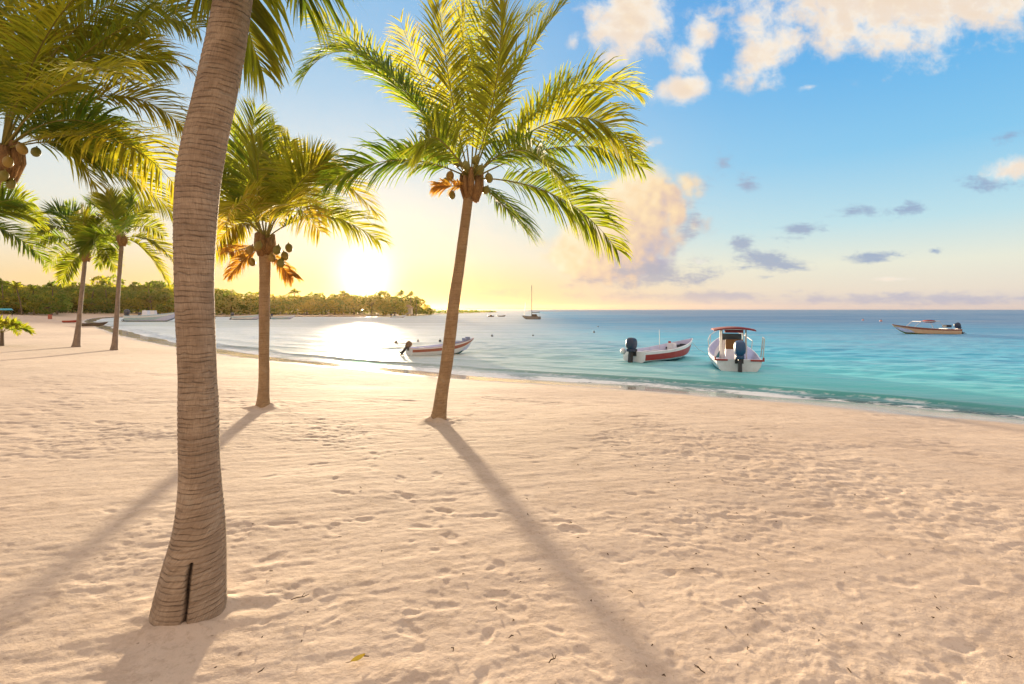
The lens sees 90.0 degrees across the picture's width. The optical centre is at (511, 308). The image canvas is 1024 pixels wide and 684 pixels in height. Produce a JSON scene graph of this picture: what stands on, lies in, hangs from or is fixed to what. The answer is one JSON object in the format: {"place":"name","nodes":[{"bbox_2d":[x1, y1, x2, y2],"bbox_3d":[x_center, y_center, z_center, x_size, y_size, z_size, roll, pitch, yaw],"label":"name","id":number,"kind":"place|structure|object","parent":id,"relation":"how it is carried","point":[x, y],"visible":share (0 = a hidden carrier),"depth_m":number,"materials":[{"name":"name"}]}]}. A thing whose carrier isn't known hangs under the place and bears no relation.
{"place":"outdoors","nodes":[
{"label":"outdoors","id":0,"kind":"place"},
{"bbox_2d":[0,310,1023,683],"bbox_3d":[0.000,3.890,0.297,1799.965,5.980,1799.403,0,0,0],"label":"sand","id":1,"kind":"structure","parent":0,"point":[436,552],"depth_m":4.67,"materials":[{"name":"beige sand"}]},
{"bbox_2d":[0,278,11,313],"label":"palm tree","id":2,"kind":"object","parent":1,"relation":"on","point":[2,281],"visible":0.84,"depth_m":156.57,"materials":[{"name":"green plant"}]},
{"bbox_2d":[0,308,12,315],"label":"shelter","id":3,"kind":"object","parent":1,"relation":"on","point":[1,309],"visible":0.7,"depth_m":129.66,"materials":[{"name":"teal fabric"}]},
{"bbox_2d":[5,281,27,314],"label":"palm tree","id":4,"kind":"object","parent":1,"relation":"on","point":[15,285],"visible":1,"depth_m":149.36,"materials":[{"name":"green plant"}]},
{"bbox_2d":[0,315,35,345],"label":"palm tree","id":5,"kind":"object","parent":1,"relation":"on","point":[8,324],"visible":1,"depth_m":30.61,"materials":[{"name":"green plant"}]},
{"bbox_2d":[0,284,38,312],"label":"tree","id":6,"kind":"object","parent":1,"relation":"on","point":[4,286],"visible":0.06,"depth_m":172.50,"materials":[{"name":"green plant"}]},
{"bbox_2d":[0,285,50,314],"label":"tree","id":7,"kind":"object","parent":1,"relation":"on","point":[6,302],"visible":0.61,"depth_m":156.02,"materials":[{"name":"green plant"}]},
{"bbox_2d":[0,174,54,266],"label":"palm tree","id":8,"kind":"object","parent":1,"relation":"on","point":[20,207],"visible":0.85,"depth_m":17.70,"materials":[{"name":"green plant"}]},
{"bbox_2d":[25,285,41,314],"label":"palm tree","id":9,"kind":"object","parent":1,"relation":"on","point":[33,288],"visible":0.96,"depth_m":158.33,"materials":[{"name":"green plant"}]},
{"bbox_2d":[27,284,66,292],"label":"tree","id":10,"kind":"object","parent":1,"relation":"on","point":[47,287],"visible":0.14,"depth_m":193.31,"materials":[{"name":"green plant"}]},
{"bbox_2d":[22,293,72,314],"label":"tree","id":11,"kind":"object","parent":1,"relation":"on","point":[47,305],"visible":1,"depth_m":154.68,"materials":[{"name":"green plant"}]},
{"bbox_2d":[43,281,63,314],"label":"palm tree","id":12,"kind":"object","parent":1,"relation":"on","point":[50,284],"visible":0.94,"depth_m":160.18,"materials":[{"name":"green plant"}]},
{"bbox_2d":[41,290,76,314],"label":"tree","id":13,"kind":"object","parent":1,"relation":"on","point":[68,294],"visible":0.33,"depth_m":170.26,"materials":[{"name":"green plant"}]},
{"bbox_2d":[45,280,90,288],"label":"tree","id":14,"kind":"object","parent":1,"relation":"on","point":[74,284],"visible":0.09,"depth_m":228.10,"materials":[{"name":"green plant"}]},
{"bbox_2d":[62,320,75,322],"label":"canoe","id":15,"kind":"object","parent":1,"relation":"on","point":[70,321],"visible":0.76,"depth_m":94.96,"materials":[{"name":"red paint"}]},
{"bbox_2d":[22,196,133,346],"bbox_3d":[-27.416,-2.433,31.738,9.188,10.279,7.017,0,0,0],"label":"palm tree","id":16,"kind":"object","parent":1,"relation":"on","point":[64,213],"visible":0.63,"depth_m":32.13,"materials":[{"name":"green plant"}]},
{"bbox_2d":[69,289,102,312],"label":"tree","id":17,"kind":"object","parent":1,"relation":"on","point":[75,302],"visible":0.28,"depth_m":196.73,"materials":[{"name":"green plant"}]},
{"bbox_2d":[70,286,111,297],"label":"tree","id":18,"kind":"object","parent":1,"relation":"on","point":[94,294],"visible":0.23,"depth_m":204.07,"materials":[{"name":"green plant"}]},
{"bbox_2d":[83,297,102,313],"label":"tree","id":19,"kind":"object","parent":1,"relation":"on","point":[91,301],"visible":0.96,"depth_m":190.06,"materials":[{"name":"green plant"}]},
{"bbox_2d":[55,308,133,313],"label":"hedge","id":20,"kind":"object","parent":1,"relation":"on","point":[91,311],"visible":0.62,"depth_m":185.86,"materials":[{"name":"green plant"}]},
{"bbox_2d":[81,322,107,325],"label":"rowing boat","id":21,"kind":"object","parent":1,"relation":"on","point":[95,324],"visible":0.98,"depth_m":77.73,"materials":[{"name":"brown wood"}]},
{"bbox_2d":[85,286,105,312],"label":"palm tree","id":22,"kind":"object","parent":1,"relation":"on","point":[89,290],"visible":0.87,"depth_m":197.38,"materials":[{"name":"green plant"}]},
{"bbox_2d":[75,274,129,290],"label":"tree","id":23,"kind":"object","parent":1,"relation":"on","point":[105,280],"visible":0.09,"depth_m":235.74,"materials":[{"name":"green plant"}]},
{"bbox_2d":[0,0,209,222],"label":"palm tree","id":24,"kind":"object","parent":1,"relation":"on","point":[29,91],"visible":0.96,"depth_m":3.97,"materials":[{"name":"green plant"}]},
{"bbox_2d":[95,285,114,302],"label":"palm tree","id":25,"kind":"object","parent":1,"relation":"on","point":[105,287],"visible":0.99,"depth_m":197.07,"materials":[{"name":"green plant"}]},
{"bbox_2d":[90,292,132,312],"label":"tree","id":26,"kind":"object","parent":1,"relation":"on","point":[109,305],"visible":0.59,"depth_m":195.08,"materials":[{"name":"green plant"}]},
{"bbox_2d":[95,286,128,293],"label":"tree","id":27,"kind":"object","parent":1,"relation":"on","point":[113,290],"visible":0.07,"depth_m":215.55,"materials":[{"name":"green plant"}]},
{"bbox_2d":[65,184,173,349],"bbox_3d":[-23.141,-2.580,30.748,5.480,10.693,10.103,0,0,-32],"label":"palm tree","id":28,"kind":"object","parent":1,"relation":"on","point":[120,216],"visible":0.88,"depth_m":30.46,"materials":[{"name":"green plant"}]},
{"bbox_2d":[121,290,143,311],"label":"tree","id":29,"kind":"object","parent":1,"relation":"on","point":[130,294],"visible":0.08,"depth_m":212.89,"materials":[{"name":"green plant"}]},
{"bbox_2d":[112,291,159,312],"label":"tree","id":30,"kind":"object","parent":1,"relation":"on","point":[132,299],"visible":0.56,"depth_m":199.25,"materials":[{"name":"green plant"}]},
{"bbox_2d":[128,282,143,312],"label":"palm tree","id":31,"kind":"object","parent":1,"relation":"on","point":[134,286],"visible":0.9,"depth_m":204.41,"materials":[{"name":"green plant"}]},
{"bbox_2d":[132,290,164,309],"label":"tree","id":32,"kind":"object","parent":1,"relation":"on","point":[147,295],"visible":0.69,"depth_m":199.92,"materials":[{"name":"green plant"}]},
{"bbox_2d":[140,282,156,308],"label":"palm tree","id":33,"kind":"object","parent":1,"relation":"on","point":[148,286],"visible":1,"depth_m":199.06,"materials":[{"name":"green plant"}]},
{"bbox_2d":[129,280,173,292],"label":"tree","id":34,"kind":"object","parent":1,"relation":"on","point":[158,285],"visible":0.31,"depth_m":231.41,"materials":[{"name":"green plant"}]},
{"bbox_2d":[155,292,170,312],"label":"palm tree","id":35,"kind":"object","parent":1,"relation":"on","point":[163,294],"visible":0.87,"depth_m":199.62,"materials":[{"name":"green plant"}]},
{"bbox_2d":[153,298,172,312],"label":"tree","id":36,"kind":"object","parent":1,"relation":"on","point":[163,300],"visible":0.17,"depth_m":199.78,"materials":[{"name":"green plant"}]},
{"bbox_2d":[152,292,174,313],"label":"tree","id":37,"kind":"object","parent":1,"relation":"on","point":[166,306],"visible":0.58,"depth_m":196.85,"materials":[{"name":"green plant"}]},
{"bbox_2d":[153,285,173,301],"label":"tree","id":38,"kind":"object","parent":1,"relation":"on","point":[163,288],"visible":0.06,"depth_m":221.67,"materials":[{"name":"green plant"}]},
{"bbox_2d":[8,297,433,315],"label":"undergrowth","id":39,"kind":"object","parent":1,"relation":"on","point":[291,310],"visible":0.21,"depth_m":200.22,"materials":[{"name":"green plant"}]},
{"bbox_2d":[397,290,405,300],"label":"palm tree","id":40,"kind":"object","parent":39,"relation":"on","point":[401,292],"visible":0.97,"depth_m":214.39,"materials":[{"name":"green plant"}]},
{"bbox_2d":[215,297,226,312],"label":"tree","id":41,"kind":"object","parent":1,"relation":"on","point":[216,310],"visible":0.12,"depth_m":200.00,"materials":[{"name":"green plant"}]},
{"bbox_2d":[215,288,236,311],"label":"tree","id":42,"kind":"object","parent":1,"relation":"on","point":[233,291],"visible":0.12,"depth_m":214.56,"materials":[{"name":"green plant"}]},
{"bbox_2d":[217,293,240,309],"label":"tree","id":43,"kind":"object","parent":1,"relation":"on","point":[234,297],"visible":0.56,"depth_m":199.53,"materials":[{"name":"green plant"}]},
{"bbox_2d":[221,291,243,297],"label":"tree","id":44,"kind":"object","parent":1,"relation":"on","point":[238,294],"visible":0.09,"depth_m":215.52,"materials":[{"name":"green plant"}]},
{"bbox_2d":[215,292,250,314],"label":"tree","id":45,"kind":"object","parent":1,"relation":"on","point":[227,303],"visible":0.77,"depth_m":197.69,"materials":[{"name":"green plant"}]},
{"bbox_2d":[232,294,258,313],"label":"tree","id":46,"kind":"object","parent":1,"relation":"on","point":[247,299],"visible":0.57,"depth_m":201.52,"materials":[{"name":"green plant"}]},
{"bbox_2d":[241,291,258,312],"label":"tree","id":47,"kind":"object","parent":1,"relation":"on","point":[256,294],"visible":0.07,"depth_m":213.86,"materials":[{"name":"green plant"}]},
{"bbox_2d":[246,303,258,313],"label":"tree","id":48,"kind":"object","parent":1,"relation":"on","point":[250,306],"visible":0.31,"depth_m":199.42,"materials":[{"name":"green plant"}]},
{"bbox_2d":[149,0,361,625],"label":"palm tree","id":49,"kind":"object","parent":1,"relation":"on","point":[191,587],"visible":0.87,"depth_m":3.11,"materials":[{"name":"brown plant"}]},
{"bbox_2d":[257,294,286,301],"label":"tree","id":50,"kind":"object","parent":1,"relation":"on","point":[271,296],"visible":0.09,"depth_m":213.50,"materials":[{"name":"green plant"}]},
{"bbox_2d":[270,300,284,314],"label":"tree","id":51,"kind":"object","parent":1,"relation":"on","point":[273,306],"visible":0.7,"depth_m":199.44,"materials":[{"name":"green plant"}]},
{"bbox_2d":[270,296,295,301],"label":"tree","id":52,"kind":"object","parent":1,"relation":"on","point":[280,298],"visible":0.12,"depth_m":216.33,"materials":[{"name":"green plant"}]},
{"bbox_2d":[281,301,297,313],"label":"tree","id":53,"kind":"object","parent":1,"relation":"on","point":[290,303],"visible":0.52,"depth_m":204.16,"materials":[{"name":"green plant"}]},
{"bbox_2d":[277,294,305,311],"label":"tree","id":54,"kind":"object","parent":1,"relation":"on","point":[292,296],"visible":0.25,"depth_m":211.24,"materials":[{"name":"green plant"}]},
{"bbox_2d":[286,288,301,309],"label":"palm tree","id":55,"kind":"object","parent":1,"relation":"on","point":[294,291],"visible":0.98,"depth_m":211.12,"materials":[{"name":"green plant"}]},
{"bbox_2d":[215,95,393,407],"bbox_3d":[-5.163,-1.330,11.560,4.142,7.527,7.282,0,0,-30],"label":"palm tree","id":56,"kind":"object","parent":1,"relation":"on","point":[284,189],"visible":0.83,"depth_m":10.68,"materials":[{"name":"green plant"}]},
{"bbox_2d":[292,298,319,313],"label":"tree","id":57,"kind":"object","parent":1,"relation":"on","point":[295,303],"visible":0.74,"depth_m":199.52,"materials":[{"name":"green plant"}]},
{"bbox_2d":[297,298,322,313],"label":"tree","id":58,"kind":"object","parent":1,"relation":"on","point":[305,303],"visible":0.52,"depth_m":200.84,"materials":[{"name":"green plant"}]},
{"bbox_2d":[299,295,322,302],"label":"tree","id":59,"kind":"object","parent":1,"relation":"on","point":[319,298],"visible":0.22,"depth_m":210.41,"materials":[{"name":"green plant"}]},
{"bbox_2d":[303,292,335,310],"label":"tree","id":60,"kind":"object","parent":1,"relation":"on","point":[319,295],"visible":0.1,"depth_m":211.73,"materials":[{"name":"green plant"}]},
{"bbox_2d":[315,300,333,313],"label":"tree","id":61,"kind":"object","parent":1,"relation":"on","point":[323,304],"visible":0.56,"depth_m":201.49,"materials":[{"name":"green plant"}]},
{"bbox_2d":[325,300,343,313],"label":"tree","id":62,"kind":"object","parent":1,"relation":"on","point":[342,301],"visible":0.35,"depth_m":202.06,"materials":[{"name":"green plant"}]},
{"bbox_2d":[322,293,353,313],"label":"tree","id":63,"kind":"object","parent":1,"relation":"on","point":[333,304],"visible":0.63,"depth_m":200.40,"materials":[{"name":"green plant"}]},
{"bbox_2d":[330,293,355,298],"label":"tree","id":64,"kind":"object","parent":1,"relation":"on","point":[345,296],"visible":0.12,"depth_m":210.23,"materials":[{"name":"green plant"}]},
{"bbox_2d":[339,290,349,296],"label":"palm tree","id":65,"kind":"object","parent":1,"relation":"on","point":[343,292],"visible":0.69,"depth_m":209.99,"materials":[{"name":"green plant"}]},
{"bbox_2d":[338,295,369,314],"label":"tree","id":66,"kind":"object","parent":1,"relation":"on","point":[352,300],"visible":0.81,"depth_m":201.06,"materials":[{"name":"green plant"}]},
{"bbox_2d":[346,653,364,662],"bbox_3d":[-0.837,1.871,2.740,0.105,0.016,0.037,0,0,-34],"label":"fallen leaf","id":67,"kind":"object","parent":1,"relation":"on","point":[357,657],"visible":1,"depth_m":2.75,"materials":[{"name":"yellow plant"}]},
{"bbox_2d":[356,294,381,313],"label":"tree","id":68,"kind":"object","parent":1,"relation":"on","point":[372,297],"visible":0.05,"depth_m":209.78,"materials":[{"name":"green plant"}]},
{"bbox_2d":[360,296,378,314],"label":"tree","id":69,"kind":"object","parent":1,"relation":"on","point":[370,301],"visible":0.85,"depth_m":201.31,"materials":[{"name":"green plant"}]},
{"bbox_2d":[367,290,402,314],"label":"tree","id":70,"kind":"object","parent":1,"relation":"on","point":[385,293],"visible":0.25,"depth_m":209.31,"materials":[{"name":"green plant"}]},
{"bbox_2d":[374,296,402,315],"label":"tree","id":71,"kind":"object","parent":1,"relation":"on","point":[380,303],"visible":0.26,"depth_m":202.84,"materials":[{"name":"green plant"}]},
{"bbox_2d":[378,295,407,315],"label":"tree","id":72,"kind":"object","parent":1,"relation":"on","point":[399,305],"visible":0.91,"depth_m":199.64,"materials":[{"name":"green plant"}]},
{"bbox_2d":[401,300,415,315],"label":"tree","id":73,"kind":"object","parent":1,"relation":"on","point":[411,303],"visible":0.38,"depth_m":216.40,"materials":[{"name":"green plant"}]},
{"bbox_2d":[406,305,412,313],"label":"hut","id":74,"kind":"object","parent":1,"relation":"on","point":[410,309],"visible":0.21,"depth_m":205.50,"materials":[{"name":"beige"}]},
{"bbox_2d":[404,297,420,305],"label":"tree","id":75,"kind":"object","parent":1,"relation":"on","point":[412,299],"visible":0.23,"depth_m":223.88,"materials":[{"name":"green plant"}]},
{"bbox_2d":[406,304,422,315],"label":"tree","id":76,"kind":"object","parent":1,"relation":"on","point":[417,310],"visible":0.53,"depth_m":219.53,"materials":[{"name":"green plant"}]},
{"bbox_2d":[411,297,427,314],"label":"tree","id":77,"kind":"object","parent":1,"relation":"on","point":[423,303],"visible":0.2,"depth_m":231.75,"materials":[{"name":"green plant"}]},
{"bbox_2d":[434,309,496,312],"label":"scrub","id":78,"kind":"object","parent":1,"relation":"on","point":[460,311],"visible":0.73,"depth_m":357.70,"materials":[{"name":"green plant"}]},
{"bbox_2d":[292,0,656,419],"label":"palm tree","id":79,"kind":"object","parent":1,"relation":"on","point":[439,129],"visible":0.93,"depth_m":9.65,"materials":[{"name":"green plant"}]},
{"bbox_2d":[214,409,1012,676],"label":"seaweed bits","id":80,"kind":"object","parent":1,"relation":"on","point":[632,592],"visible":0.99,"depth_m":3.42,"materials":[{"name":"brown plant"}]},
{"bbox_2d":[0,0,1023,309],"label":"sky","id":81,"kind":"structure","parent":0,"point":[807,154],"materials":[{"name":"blue"}]},
{"bbox_2d":[94,309,1023,418],"bbox_3d":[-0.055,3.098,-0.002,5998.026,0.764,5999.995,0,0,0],"label":"sea","id":82,"kind":"structure","parent":0,"point":[980,360],"depth_m":40.44,"materials":[{"name":"liquid"}]},
{"bbox_2d":[138,311,156,314],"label":"boat","id":83,"kind":"object","parent":82,"relation":"on","point":[151,312],"visible":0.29,"depth_m":160.41,"materials":[{"name":"white paint"}]},
{"bbox_2d":[121,309,174,321],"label":"boat","id":84,"kind":"object","parent":82,"relation":"on","point":[145,316],"visible":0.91,"depth_m":117.19,"materials":[{"name":"blue paint"}]},
{"bbox_2d":[229,312,258,319],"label":"boat","id":85,"kind":"object","parent":82,"relation":"on","point":[250,317],"visible":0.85,"depth_m":138.10,"materials":[{"name":"white paint"}]},
{"bbox_2d":[270,314,294,318],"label":"boat","id":86,"kind":"object","parent":82,"relation":"on","point":[282,317],"visible":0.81,"depth_m":144.38,"materials":[{"name":"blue paint"}]},
{"bbox_2d":[390,314,405,317],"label":"boat","id":87,"kind":"object","parent":82,"relation":"on","point":[402,316],"visible":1,"depth_m":170.28,"materials":[{"name":"white paint"}]},
{"bbox_2d":[398,337,473,355],"bbox_3d":[-4.732,2.457,32.662,5.143,1.245,1.607,0,0,-30],"label":"motorboat","id":88,"kind":"object","parent":82,"relation":"on","point":[463,344],"visible":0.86,"depth_m":31.92,"materials":[{"name":"white paint"}]},
{"bbox_2d":[522,285,540,318],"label":"sailboat","id":89,"kind":"object","parent":82,"relation":"on","point":[533,316],"visible":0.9,"depth_m":144.01,"materials":[{"name":"grey paint"}]},
{"bbox_2d":[620,330,707,362],"bbox_3d":[9.190,2.331,29.895,8.046,2.227,1.795,0,0,-39],"label":"motorboat","id":90,"kind":"object","parent":82,"relation":"on","point":[669,350],"visible":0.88,"depth_m":28.28,"materials":[{"name":"white paint"}]},
{"bbox_2d":[708,326,764,371],"bbox_3d":[11.335,2.190,26.456,2.271,2.608,7.520,0,0,17],"label":"motorboat","id":91,"kind":"object","parent":82,"relation":"on","point":[727,351],"visible":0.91,"depth_m":25.08,"materials":[{"name":"white paint"}]},
{"bbox_2d":[892,320,964,333],"bbox_3d":[48.189,2.259,59.197,8.150,2.015,1.884,0,0,4],"label":"motorboat","id":92,"kind":"object","parent":82,"relation":"on","point":[906,329],"visible":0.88,"depth_m":58.62,"materials":[{"name":"yellow paint"}]}
]}

